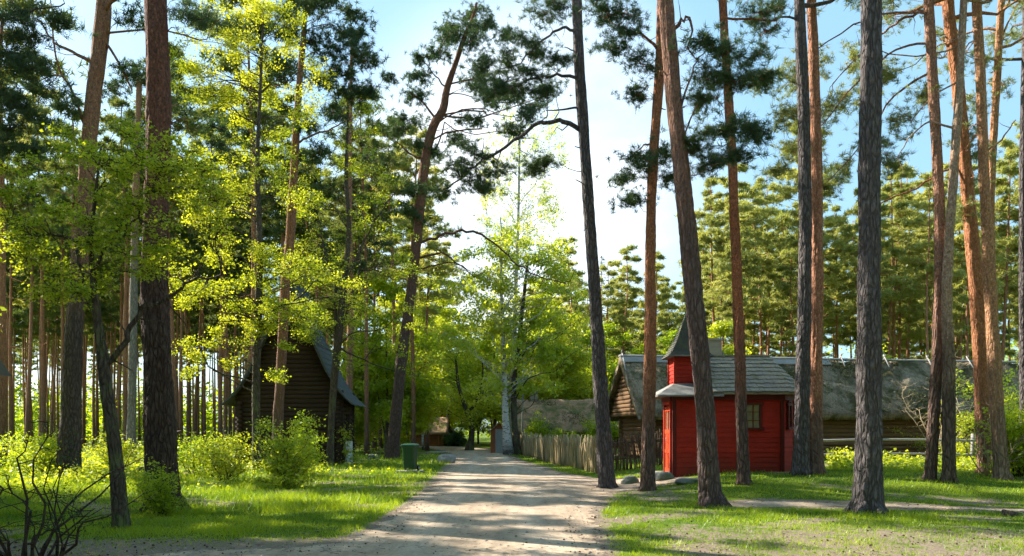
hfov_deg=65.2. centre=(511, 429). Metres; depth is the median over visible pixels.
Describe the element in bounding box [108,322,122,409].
pine tree
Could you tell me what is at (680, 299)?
pine tree
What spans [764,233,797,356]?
pine tree
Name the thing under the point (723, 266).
pine tree
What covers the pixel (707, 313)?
pine tree
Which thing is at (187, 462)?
shrub
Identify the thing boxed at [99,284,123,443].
pine tree
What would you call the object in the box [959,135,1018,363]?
pine tree
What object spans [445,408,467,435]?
leafy tree
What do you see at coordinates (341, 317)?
tree
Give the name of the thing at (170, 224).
pine tree
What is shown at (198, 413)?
pine tree
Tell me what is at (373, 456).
boulder
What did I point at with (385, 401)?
leafy tree
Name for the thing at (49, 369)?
pine tree
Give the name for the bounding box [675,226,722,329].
pine tree
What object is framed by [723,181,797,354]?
pine tree
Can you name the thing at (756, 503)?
footpath
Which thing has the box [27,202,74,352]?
pine tree
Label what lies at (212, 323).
pine tree
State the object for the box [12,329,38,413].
pine tree
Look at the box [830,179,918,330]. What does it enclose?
pine tree
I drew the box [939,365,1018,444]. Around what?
shrub
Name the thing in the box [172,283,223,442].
pine tree
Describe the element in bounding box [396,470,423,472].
bin slab
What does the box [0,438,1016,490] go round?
undergrowth
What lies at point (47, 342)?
pine tree
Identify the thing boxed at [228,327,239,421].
pine tree
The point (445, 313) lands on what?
birch tree
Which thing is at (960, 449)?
shrub
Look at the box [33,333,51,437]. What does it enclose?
pine tree
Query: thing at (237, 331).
pine tree
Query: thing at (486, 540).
pebbles
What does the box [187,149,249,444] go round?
pine tree
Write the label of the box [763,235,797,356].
pine tree
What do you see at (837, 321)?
pine tree
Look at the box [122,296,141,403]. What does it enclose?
pine tree
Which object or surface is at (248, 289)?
pine tree
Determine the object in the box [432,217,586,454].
birch tree
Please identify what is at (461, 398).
tree
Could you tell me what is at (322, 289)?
pine tree
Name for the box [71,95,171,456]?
pine tree
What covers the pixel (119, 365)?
pine tree
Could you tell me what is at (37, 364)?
pine tree
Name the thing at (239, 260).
pine tree
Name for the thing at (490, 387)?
leafy tree
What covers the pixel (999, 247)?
pine tree
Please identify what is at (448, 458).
boulder
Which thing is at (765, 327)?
pine tree
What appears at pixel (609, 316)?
pine tree
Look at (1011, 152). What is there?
pine tree
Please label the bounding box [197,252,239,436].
pine tree
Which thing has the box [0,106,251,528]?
maple tree
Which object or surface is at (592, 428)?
shrub
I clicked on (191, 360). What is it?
pine tree
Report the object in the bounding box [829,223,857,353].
pine tree
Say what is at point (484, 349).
leafy tree
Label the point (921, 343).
pine tree
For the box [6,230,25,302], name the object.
pine tree
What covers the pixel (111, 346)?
pine tree
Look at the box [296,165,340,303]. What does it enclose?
pine tree
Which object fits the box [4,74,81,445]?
pine tree
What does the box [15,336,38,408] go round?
pine tree
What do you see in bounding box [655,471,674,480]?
boulder
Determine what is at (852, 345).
leafy tree
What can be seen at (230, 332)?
pine tree
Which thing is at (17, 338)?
pine tree
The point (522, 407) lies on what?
pole
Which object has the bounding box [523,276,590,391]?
birch tree
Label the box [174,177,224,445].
pine tree
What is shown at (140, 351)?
pine tree
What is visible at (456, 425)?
leafy tree
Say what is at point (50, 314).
pine tree
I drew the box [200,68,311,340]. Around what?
pine tree
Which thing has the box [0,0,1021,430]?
sky
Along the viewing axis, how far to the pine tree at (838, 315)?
88.17 m
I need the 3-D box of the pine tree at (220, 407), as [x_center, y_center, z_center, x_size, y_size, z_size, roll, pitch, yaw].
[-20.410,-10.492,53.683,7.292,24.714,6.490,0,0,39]
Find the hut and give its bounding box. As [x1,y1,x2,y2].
[0,360,10,375]
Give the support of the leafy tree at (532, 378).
on the ground at (485, 443)
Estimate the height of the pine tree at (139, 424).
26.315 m
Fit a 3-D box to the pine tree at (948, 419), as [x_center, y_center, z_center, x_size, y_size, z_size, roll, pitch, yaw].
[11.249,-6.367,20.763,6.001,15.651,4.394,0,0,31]
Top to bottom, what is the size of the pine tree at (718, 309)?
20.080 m
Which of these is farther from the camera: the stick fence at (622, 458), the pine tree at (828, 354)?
the pine tree at (828, 354)
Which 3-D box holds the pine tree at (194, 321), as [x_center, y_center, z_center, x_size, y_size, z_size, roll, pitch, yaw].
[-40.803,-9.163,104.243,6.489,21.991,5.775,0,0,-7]
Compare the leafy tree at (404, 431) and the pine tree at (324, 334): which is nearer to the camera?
the leafy tree at (404, 431)
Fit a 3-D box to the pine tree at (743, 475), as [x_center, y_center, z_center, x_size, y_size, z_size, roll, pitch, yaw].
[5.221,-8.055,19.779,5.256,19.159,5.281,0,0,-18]
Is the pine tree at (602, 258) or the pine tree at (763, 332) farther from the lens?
the pine tree at (602, 258)
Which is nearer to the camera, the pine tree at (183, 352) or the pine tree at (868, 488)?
the pine tree at (868, 488)
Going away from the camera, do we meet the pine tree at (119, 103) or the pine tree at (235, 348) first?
the pine tree at (119, 103)
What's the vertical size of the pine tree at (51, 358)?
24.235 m
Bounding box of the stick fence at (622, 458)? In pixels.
[612,429,662,470]
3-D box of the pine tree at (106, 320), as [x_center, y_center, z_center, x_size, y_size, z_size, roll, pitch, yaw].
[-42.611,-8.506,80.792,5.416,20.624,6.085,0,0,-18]
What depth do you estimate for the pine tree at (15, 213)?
56.99 m
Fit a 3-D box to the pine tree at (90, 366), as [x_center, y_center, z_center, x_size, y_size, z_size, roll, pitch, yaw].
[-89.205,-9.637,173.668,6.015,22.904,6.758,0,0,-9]
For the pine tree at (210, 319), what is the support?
on the ground at (485, 443)
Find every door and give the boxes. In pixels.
[495,429,502,452]
[665,407,668,471]
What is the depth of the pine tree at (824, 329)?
71.19 m
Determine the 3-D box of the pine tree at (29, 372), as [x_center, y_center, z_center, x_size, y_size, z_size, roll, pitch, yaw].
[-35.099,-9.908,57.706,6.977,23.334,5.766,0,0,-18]
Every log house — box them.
[220,277,366,464]
[608,338,1018,457]
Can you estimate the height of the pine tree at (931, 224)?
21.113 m
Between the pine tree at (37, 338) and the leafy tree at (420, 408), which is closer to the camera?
the leafy tree at (420, 408)
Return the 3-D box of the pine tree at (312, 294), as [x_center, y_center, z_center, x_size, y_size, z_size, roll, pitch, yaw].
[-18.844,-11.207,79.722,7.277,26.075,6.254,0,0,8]
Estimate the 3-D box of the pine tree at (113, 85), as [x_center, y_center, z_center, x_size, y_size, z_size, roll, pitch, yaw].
[-19.352,-9.094,41.818,5.012,21.724,4.613,0,0,43]
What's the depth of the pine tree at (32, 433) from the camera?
102.50 m
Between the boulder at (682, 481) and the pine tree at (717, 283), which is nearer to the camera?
the boulder at (682, 481)
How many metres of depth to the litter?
11.57 m
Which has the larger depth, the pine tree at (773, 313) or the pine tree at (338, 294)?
the pine tree at (338, 294)
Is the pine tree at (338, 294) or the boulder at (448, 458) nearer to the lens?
the boulder at (448, 458)
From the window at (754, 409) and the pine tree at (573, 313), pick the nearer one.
the window at (754, 409)
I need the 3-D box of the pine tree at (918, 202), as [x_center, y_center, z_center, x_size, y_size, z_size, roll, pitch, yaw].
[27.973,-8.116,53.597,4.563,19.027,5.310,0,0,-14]
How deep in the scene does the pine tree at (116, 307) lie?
86.24 m
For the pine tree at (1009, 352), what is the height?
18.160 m
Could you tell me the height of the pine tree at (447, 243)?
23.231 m
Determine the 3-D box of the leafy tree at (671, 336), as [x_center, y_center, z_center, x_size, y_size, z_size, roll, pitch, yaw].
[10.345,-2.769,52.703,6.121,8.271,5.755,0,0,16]
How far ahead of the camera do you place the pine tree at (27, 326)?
94.41 m
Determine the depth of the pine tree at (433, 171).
51.80 m
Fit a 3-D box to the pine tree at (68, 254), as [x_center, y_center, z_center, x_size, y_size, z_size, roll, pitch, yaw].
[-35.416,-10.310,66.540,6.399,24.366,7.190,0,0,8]
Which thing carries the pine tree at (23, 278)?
on the ground at (485, 443)
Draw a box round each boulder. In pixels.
[367,454,378,459]
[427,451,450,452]
[437,454,455,462]
[621,476,638,483]
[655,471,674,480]
[674,478,697,484]
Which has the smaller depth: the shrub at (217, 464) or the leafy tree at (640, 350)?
the shrub at (217, 464)
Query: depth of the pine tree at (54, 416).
97.83 m
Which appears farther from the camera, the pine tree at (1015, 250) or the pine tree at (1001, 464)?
the pine tree at (1015, 250)
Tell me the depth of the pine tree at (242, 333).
103.36 m
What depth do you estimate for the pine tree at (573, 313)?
95.67 m
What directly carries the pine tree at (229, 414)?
on the ground at (485, 443)
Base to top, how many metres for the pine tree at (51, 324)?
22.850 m
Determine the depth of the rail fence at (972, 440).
28.39 m
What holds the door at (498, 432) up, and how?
in the plank shed at (496, 430)
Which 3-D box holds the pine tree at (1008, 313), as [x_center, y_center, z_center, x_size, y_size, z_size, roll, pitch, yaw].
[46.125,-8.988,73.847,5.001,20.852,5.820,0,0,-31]
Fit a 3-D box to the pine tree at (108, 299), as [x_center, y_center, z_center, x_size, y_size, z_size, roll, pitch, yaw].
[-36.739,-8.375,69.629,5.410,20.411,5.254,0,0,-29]
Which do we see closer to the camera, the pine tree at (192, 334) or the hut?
the hut
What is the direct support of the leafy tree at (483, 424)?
on the ground at (485, 443)
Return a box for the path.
[127,446,681,555]
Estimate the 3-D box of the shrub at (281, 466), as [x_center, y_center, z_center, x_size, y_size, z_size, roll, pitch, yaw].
[-6.388,0.637,22.743,2.589,2.203,2.459,0,0,0]
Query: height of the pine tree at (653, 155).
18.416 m
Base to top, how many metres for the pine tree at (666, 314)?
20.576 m
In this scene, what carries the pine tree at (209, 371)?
on the ground at (485, 443)
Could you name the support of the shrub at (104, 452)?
on the ground at (485, 443)
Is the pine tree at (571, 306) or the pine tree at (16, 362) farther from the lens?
the pine tree at (16, 362)
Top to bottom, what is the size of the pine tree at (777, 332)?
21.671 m
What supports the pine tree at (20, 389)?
on the ground at (485, 443)
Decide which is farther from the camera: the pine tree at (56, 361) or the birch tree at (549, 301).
the pine tree at (56, 361)
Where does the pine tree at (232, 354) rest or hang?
on the ground at (485, 443)
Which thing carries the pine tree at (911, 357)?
on the ground at (485, 443)
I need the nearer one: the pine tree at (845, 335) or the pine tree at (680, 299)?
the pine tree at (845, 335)
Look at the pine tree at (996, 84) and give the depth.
23.93 m
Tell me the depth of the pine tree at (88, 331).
82.39 m
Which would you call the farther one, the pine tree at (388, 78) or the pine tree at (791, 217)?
the pine tree at (791, 217)
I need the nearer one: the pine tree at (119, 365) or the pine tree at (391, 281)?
the pine tree at (119, 365)
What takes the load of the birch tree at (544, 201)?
on the ground at (485, 443)
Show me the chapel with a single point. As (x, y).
(770, 385)
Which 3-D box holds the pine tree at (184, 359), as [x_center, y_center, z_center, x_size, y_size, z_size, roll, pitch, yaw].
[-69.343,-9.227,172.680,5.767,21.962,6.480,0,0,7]
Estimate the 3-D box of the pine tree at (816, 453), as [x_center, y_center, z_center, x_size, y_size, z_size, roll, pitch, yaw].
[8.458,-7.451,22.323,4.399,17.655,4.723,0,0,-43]
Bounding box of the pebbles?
[130,467,639,555]
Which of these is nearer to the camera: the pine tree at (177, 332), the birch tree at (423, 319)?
the birch tree at (423, 319)
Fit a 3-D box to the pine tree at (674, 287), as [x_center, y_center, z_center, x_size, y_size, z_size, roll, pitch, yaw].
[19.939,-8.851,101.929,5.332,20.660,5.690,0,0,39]
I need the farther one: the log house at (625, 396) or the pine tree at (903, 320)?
the pine tree at (903, 320)
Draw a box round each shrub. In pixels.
[0,412,94,555]
[0,418,153,555]
[0,429,62,475]
[85,428,143,467]
[125,454,196,516]
[177,430,236,474]
[181,427,270,480]
[236,414,329,487]
[258,407,327,474]
[334,421,360,463]
[521,409,552,441]
[536,426,580,439]
[579,409,618,442]
[885,343,1009,452]
[887,389,962,452]
[925,411,976,458]
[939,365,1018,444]
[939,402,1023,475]
[976,397,1023,476]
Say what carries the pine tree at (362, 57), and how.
on the ground at (485, 443)
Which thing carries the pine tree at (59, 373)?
on the ground at (485, 443)
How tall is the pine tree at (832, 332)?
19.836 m
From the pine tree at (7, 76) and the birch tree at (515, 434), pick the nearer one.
the pine tree at (7, 76)
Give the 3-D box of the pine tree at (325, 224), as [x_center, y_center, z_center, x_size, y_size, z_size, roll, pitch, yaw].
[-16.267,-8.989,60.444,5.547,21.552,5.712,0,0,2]
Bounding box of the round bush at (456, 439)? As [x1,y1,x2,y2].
[441,429,467,445]
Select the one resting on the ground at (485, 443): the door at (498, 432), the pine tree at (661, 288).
the pine tree at (661, 288)
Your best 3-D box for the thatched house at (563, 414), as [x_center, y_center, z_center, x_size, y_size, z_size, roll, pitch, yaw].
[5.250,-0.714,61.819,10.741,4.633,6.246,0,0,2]
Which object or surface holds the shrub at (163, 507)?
on the ground at (485, 443)
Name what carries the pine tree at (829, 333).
on the ground at (485, 443)
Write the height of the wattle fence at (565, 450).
1.603 m
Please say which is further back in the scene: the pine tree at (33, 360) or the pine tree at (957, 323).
the pine tree at (33, 360)
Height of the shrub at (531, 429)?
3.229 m
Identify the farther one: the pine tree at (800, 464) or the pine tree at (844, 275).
the pine tree at (844, 275)
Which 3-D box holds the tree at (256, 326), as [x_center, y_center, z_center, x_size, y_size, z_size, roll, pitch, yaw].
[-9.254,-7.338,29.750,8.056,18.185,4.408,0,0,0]
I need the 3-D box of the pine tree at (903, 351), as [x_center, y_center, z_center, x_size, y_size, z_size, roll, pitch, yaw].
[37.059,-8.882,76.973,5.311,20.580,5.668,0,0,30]
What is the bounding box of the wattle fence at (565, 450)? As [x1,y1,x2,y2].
[520,432,596,472]
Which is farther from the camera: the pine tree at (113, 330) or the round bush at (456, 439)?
the pine tree at (113, 330)
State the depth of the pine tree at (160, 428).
15.71 m
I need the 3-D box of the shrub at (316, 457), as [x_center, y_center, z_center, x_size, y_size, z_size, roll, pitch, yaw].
[-7.681,0.429,28.171,2.550,2.479,2.691,0,0,0]
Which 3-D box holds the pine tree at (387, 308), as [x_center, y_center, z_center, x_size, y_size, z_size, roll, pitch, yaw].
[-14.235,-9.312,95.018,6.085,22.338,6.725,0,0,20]
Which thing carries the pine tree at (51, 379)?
on the ground at (485, 443)
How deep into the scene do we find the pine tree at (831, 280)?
60.72 m
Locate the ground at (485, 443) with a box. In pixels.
[0,431,1023,555]
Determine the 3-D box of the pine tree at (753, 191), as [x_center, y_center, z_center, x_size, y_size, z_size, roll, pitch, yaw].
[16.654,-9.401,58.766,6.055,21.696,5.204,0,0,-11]
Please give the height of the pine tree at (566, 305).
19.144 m
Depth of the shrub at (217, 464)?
25.39 m
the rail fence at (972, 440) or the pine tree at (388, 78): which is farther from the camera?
the pine tree at (388, 78)
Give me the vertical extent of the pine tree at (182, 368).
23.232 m
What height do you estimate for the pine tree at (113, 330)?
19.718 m
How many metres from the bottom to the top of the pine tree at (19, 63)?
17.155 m
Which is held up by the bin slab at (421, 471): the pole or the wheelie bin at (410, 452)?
the wheelie bin at (410, 452)
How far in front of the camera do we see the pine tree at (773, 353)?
91.06 m
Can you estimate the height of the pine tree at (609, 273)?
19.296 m
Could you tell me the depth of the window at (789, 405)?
23.53 m
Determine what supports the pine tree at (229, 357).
on the ground at (485, 443)
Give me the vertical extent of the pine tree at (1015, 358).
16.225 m
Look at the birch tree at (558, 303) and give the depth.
84.11 m
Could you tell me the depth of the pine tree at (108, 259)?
59.73 m
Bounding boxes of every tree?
[0,0,89,469]
[0,0,101,167]
[0,0,241,477]
[0,63,29,158]
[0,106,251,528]
[0,240,14,331]
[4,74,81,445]
[4,135,70,447]
[4,153,43,447]
[5,183,18,231]
[6,219,66,445]
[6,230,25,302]
[6,232,29,382]
[6,259,64,386]
[6,263,29,441]
[6,302,24,438]
[8,334,21,437]
[8,336,24,387]
[12,95,116,385]
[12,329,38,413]
[14,280,38,435]
[15,309,46,441]
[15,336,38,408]
[15,338,38,374]
[16,268,38,441]
[20,203,67,393]
[21,328,27,394]
[21,340,38,412]
[22,131,109,401]
[26,327,54,440]
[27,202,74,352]
[29,281,65,441]
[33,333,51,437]
[35,314,64,441]
[35,336,59,393]
[38,341,60,414]
[45,313,65,400]
[46,325,64,415]
[48,344,60,397]
[48,346,60,370]
[52,166,117,447]
[52,320,59,440]
[60,292,119,444]
[64,233,120,448]
[64,260,119,444]
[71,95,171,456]
[85,269,116,443]
[87,292,122,351]
[87,345,109,377]
[88,294,117,440]
[91,316,104,439]
[94,149,182,382]
[96,176,138,441]
[97,126,141,367]
[99,40,216,451]
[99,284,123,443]
[101,56,198,458]
[103,245,122,391]
[104,263,140,401]
[104,283,121,404]
[106,265,140,328]
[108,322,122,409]
[120,150,189,368]
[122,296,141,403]
[122,338,141,362]
[136,0,259,514]
[137,335,141,440]
[138,187,208,450]
[138,343,142,357]
[168,0,370,472]
[170,88,255,449]
[171,192,216,446]
[172,175,214,380]
[172,228,224,441]
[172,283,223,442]
[172,292,196,338]
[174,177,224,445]
[174,313,208,343]
[176,0,320,360]
[178,323,191,406]
[178,349,201,379]
[179,307,218,439]
[182,346,194,438]
[183,322,213,440]
[183,342,211,365]
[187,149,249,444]
[187,304,214,439]
[195,312,241,395]
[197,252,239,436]
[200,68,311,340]
[202,323,218,439]
[203,288,240,437]
[204,288,239,408]
[206,192,249,444]
[206,305,218,439]
[207,349,211,394]
[208,205,256,385]
[210,171,280,372]
[213,289,249,443]
[214,338,239,361]
[215,224,277,364]
[227,298,249,383]
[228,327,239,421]
[228,340,241,430]
[231,315,264,367]
[231,324,248,376]
[232,302,266,340]
[239,92,341,264]
[240,0,390,458]
[256,144,345,292]
[263,241,284,305]
[264,191,330,275]
[273,77,448,466]
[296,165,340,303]
[297,47,399,391]
[305,193,339,311]
[306,257,328,300]
[310,137,380,351]
[310,292,332,338]
[313,268,346,343]
[320,93,407,454]
[321,173,396,327]
[324,207,370,306]
[325,206,390,449]
[327,146,403,449]
[330,271,453,452]
[330,284,385,443]
[337,249,377,447]
[339,350,390,444]
[340,314,381,444]
[345,114,429,379]
[353,198,408,447]
[367,124,467,442]
[369,351,456,443]
[371,292,453,442]
[371,426,384,444]
[372,199,431,326]
[376,246,409,322]
[377,267,402,336]
[377,415,410,445]
[383,0,576,458]
[387,293,457,449]
[394,186,470,450]
[407,0,618,488]
[414,235,465,413]
[417,323,509,449]
[429,295,484,445]
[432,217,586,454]
[432,277,469,416]
[443,291,535,428]
[445,325,495,428]
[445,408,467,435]
[449,340,497,443]
[450,350,492,433]
[464,336,535,437]
[471,104,572,437]
[475,236,591,454]
[508,358,584,399]
[509,323,611,399]
[519,280,539,335]
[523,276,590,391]
[535,283,590,366]
[549,234,590,344]
[559,277,587,356]
[559,281,584,347]
[564,329,617,399]
[567,0,695,491]
[579,321,640,398]
[583,260,632,363]
[598,255,613,359]
[602,303,626,355]
[604,242,644,357]
[608,264,643,360]
[611,341,666,382]
[617,292,644,358]
[630,250,680,354]
[633,269,674,351]
[637,301,668,345]
[656,328,677,354]
[657,0,791,507]
[657,282,683,345]
[663,280,685,349]
[674,175,751,337]
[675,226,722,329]
[677,230,723,337]
[697,163,775,306]
[701,227,732,351]
[702,192,770,319]
[703,182,784,333]
[705,279,728,345]
[707,318,764,354]
[708,199,773,303]
[709,255,761,343]
[717,0,905,475]
[718,0,792,485]
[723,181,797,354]
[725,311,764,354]
[729,250,771,354]
[731,169,798,354]
[744,0,1003,480]
[746,311,765,343]
[749,249,794,352]
[755,215,823,356]
[755,320,788,356]
[758,120,852,353]
[758,228,796,350]
[762,287,795,356]
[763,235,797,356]
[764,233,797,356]
[783,237,832,346]
[789,172,856,331]
[793,262,841,351]
[795,332,833,357]
[807,0,827,474]
[823,204,857,361]
[824,217,892,329]
[824,253,854,357]
[824,254,847,354]
[824,257,857,357]
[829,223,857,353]
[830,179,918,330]
[842,0,888,515]
[845,0,1020,482]
[848,342,902,362]
[849,0,1023,479]
[853,166,930,357]
[854,0,1023,473]
[880,159,932,358]
[881,196,932,358]
[882,231,924,357]
[882,276,910,358]
[883,253,931,347]
[888,174,933,358]
[891,312,915,358]
[895,226,932,354]
[895,315,922,348]
[896,169,965,291]
[897,171,966,359]
[902,0,1023,424]
[909,298,931,357]
[909,327,930,358]
[910,239,933,359]
[915,0,1023,464]
[921,161,1005,359]
[923,244,972,359]
[928,184,1010,359]
[952,251,971,354]
[958,300,1010,357]
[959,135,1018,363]
[965,212,1018,303]
[981,246,1018,356]
[995,129,1019,334]
[998,223,1018,363]
[1005,118,1019,241]
[1006,302,1018,364]
[1007,258,1018,358]
[1007,264,1018,335]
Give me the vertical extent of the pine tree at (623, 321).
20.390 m
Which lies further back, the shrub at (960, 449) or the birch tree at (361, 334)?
the birch tree at (361, 334)
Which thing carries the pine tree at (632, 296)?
on the ground at (485, 443)
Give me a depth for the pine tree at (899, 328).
64.71 m
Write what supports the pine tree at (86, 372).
on the ground at (485, 443)
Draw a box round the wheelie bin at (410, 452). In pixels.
[401,443,419,469]
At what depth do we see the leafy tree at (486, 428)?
83.87 m
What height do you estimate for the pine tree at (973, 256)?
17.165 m
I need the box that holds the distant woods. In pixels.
[8,316,1018,439]
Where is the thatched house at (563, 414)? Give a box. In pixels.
[510,390,618,447]
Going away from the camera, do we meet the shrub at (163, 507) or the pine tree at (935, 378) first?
the shrub at (163, 507)
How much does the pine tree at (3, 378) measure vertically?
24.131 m
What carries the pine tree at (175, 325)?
on the ground at (485, 443)
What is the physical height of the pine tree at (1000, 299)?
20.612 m
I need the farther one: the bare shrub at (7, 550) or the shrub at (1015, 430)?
the shrub at (1015, 430)
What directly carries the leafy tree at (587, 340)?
on the ground at (485, 443)
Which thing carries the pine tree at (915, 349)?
on the ground at (485, 443)
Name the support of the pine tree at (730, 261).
on the ground at (485, 443)
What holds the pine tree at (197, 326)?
on the ground at (485, 443)
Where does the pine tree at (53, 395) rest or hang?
on the ground at (485, 443)
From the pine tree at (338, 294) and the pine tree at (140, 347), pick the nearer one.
the pine tree at (338, 294)
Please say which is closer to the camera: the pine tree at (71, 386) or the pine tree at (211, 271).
the pine tree at (71, 386)
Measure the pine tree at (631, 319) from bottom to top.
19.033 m
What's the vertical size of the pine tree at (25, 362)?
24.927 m
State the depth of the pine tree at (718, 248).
60.55 m
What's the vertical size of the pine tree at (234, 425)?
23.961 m
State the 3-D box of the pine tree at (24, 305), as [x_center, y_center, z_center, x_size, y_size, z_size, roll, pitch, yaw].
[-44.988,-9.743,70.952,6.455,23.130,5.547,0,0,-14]
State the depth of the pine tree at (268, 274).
97.00 m
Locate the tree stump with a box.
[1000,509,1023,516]
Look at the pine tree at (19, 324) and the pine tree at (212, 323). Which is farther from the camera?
the pine tree at (212, 323)
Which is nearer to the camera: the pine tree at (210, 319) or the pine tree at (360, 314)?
the pine tree at (360, 314)
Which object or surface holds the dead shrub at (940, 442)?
on the ground at (485, 443)
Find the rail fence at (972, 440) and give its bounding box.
[823,434,975,462]
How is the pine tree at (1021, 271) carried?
on the ground at (485, 443)
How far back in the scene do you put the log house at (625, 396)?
36.62 m
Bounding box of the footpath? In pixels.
[729,500,1023,511]
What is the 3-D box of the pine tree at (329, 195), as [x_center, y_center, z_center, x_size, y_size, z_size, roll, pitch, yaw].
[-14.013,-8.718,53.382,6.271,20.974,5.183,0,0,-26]
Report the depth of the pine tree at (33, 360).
171.50 m
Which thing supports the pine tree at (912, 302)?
on the ground at (485, 443)
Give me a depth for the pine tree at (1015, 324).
88.83 m
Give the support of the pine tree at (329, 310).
on the ground at (485, 443)
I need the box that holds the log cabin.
[401,417,450,445]
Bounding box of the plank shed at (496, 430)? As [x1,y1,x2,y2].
[488,422,502,452]
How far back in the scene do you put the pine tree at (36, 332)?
95.82 m
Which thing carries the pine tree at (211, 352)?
on the ground at (485, 443)
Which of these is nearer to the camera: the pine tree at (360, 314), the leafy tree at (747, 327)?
the pine tree at (360, 314)
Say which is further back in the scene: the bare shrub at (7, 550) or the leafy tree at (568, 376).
the leafy tree at (568, 376)
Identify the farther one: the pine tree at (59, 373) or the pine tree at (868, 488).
the pine tree at (59, 373)
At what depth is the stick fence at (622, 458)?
29.20 m
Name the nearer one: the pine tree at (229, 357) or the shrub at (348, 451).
the shrub at (348, 451)
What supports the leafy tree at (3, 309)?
on the ground at (485, 443)
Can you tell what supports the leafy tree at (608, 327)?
on the ground at (485, 443)
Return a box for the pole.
[522,367,523,431]
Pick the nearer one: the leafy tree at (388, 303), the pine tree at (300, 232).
the pine tree at (300, 232)
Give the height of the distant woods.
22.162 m
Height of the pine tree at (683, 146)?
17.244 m
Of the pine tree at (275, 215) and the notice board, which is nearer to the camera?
the notice board
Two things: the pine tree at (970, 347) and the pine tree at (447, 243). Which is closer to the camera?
the pine tree at (970, 347)
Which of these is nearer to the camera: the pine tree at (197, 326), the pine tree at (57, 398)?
the pine tree at (57, 398)
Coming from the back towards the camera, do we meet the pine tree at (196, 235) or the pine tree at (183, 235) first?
the pine tree at (196, 235)
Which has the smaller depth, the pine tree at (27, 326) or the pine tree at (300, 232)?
the pine tree at (300, 232)
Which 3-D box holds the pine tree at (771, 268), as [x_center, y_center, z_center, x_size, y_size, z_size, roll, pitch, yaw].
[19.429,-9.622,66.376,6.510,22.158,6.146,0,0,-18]
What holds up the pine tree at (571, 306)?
on the ground at (485, 443)
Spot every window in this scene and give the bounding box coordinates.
[747,402,764,429]
[786,403,793,428]
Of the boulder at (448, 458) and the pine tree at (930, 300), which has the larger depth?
the pine tree at (930, 300)
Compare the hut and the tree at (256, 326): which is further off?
the tree at (256, 326)
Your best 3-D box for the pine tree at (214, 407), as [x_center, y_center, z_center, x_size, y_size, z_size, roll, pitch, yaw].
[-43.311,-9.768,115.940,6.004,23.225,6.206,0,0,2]
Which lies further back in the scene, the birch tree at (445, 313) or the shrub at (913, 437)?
the birch tree at (445, 313)
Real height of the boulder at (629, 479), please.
0.287 m
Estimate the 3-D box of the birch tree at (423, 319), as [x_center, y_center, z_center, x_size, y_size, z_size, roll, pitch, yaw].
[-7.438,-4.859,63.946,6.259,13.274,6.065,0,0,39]
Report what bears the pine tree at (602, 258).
on the ground at (485, 443)
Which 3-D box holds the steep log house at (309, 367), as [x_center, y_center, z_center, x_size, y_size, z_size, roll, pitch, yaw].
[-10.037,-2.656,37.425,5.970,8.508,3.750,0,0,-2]
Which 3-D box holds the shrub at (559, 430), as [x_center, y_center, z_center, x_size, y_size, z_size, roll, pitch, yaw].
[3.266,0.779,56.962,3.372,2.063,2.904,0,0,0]
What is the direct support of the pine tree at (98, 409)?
on the ground at (485, 443)
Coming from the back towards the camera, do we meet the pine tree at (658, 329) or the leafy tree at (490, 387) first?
the pine tree at (658, 329)
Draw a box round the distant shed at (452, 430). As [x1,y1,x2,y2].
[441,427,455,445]
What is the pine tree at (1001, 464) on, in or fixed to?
on the ground at (485, 443)
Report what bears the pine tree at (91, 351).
on the ground at (485, 443)
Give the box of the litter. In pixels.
[0,475,1023,555]
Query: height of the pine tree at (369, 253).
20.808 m
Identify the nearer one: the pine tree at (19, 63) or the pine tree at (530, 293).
the pine tree at (19, 63)
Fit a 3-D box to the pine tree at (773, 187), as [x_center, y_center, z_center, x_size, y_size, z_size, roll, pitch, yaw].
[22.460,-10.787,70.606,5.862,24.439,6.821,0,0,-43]
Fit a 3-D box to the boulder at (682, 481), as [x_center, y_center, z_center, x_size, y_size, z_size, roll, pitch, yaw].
[4.738,1.368,21.297,0.860,0.164,0.529,0,0,0]
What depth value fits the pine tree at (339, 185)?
51.25 m
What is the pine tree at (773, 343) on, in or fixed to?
on the ground at (485, 443)
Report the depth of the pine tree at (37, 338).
101.65 m
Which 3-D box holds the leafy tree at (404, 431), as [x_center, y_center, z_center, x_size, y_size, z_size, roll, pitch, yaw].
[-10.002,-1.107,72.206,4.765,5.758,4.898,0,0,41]
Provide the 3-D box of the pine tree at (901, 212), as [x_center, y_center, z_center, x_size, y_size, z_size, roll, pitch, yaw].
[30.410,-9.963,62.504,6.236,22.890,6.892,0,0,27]
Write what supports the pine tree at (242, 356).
on the ground at (485, 443)
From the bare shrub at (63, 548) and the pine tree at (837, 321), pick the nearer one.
the bare shrub at (63, 548)
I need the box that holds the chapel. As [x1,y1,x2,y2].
[655,314,794,476]
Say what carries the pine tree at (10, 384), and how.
on the ground at (485, 443)
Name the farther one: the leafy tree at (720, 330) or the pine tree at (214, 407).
the pine tree at (214, 407)
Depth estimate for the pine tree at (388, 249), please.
74.74 m
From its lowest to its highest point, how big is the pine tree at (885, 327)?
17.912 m
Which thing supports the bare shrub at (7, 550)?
on the ground at (485, 443)
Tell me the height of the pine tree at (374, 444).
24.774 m
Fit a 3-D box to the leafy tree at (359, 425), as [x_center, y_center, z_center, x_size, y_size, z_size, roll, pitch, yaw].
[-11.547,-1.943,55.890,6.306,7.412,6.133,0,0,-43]
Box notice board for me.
[345,441,352,463]
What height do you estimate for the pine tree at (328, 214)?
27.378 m

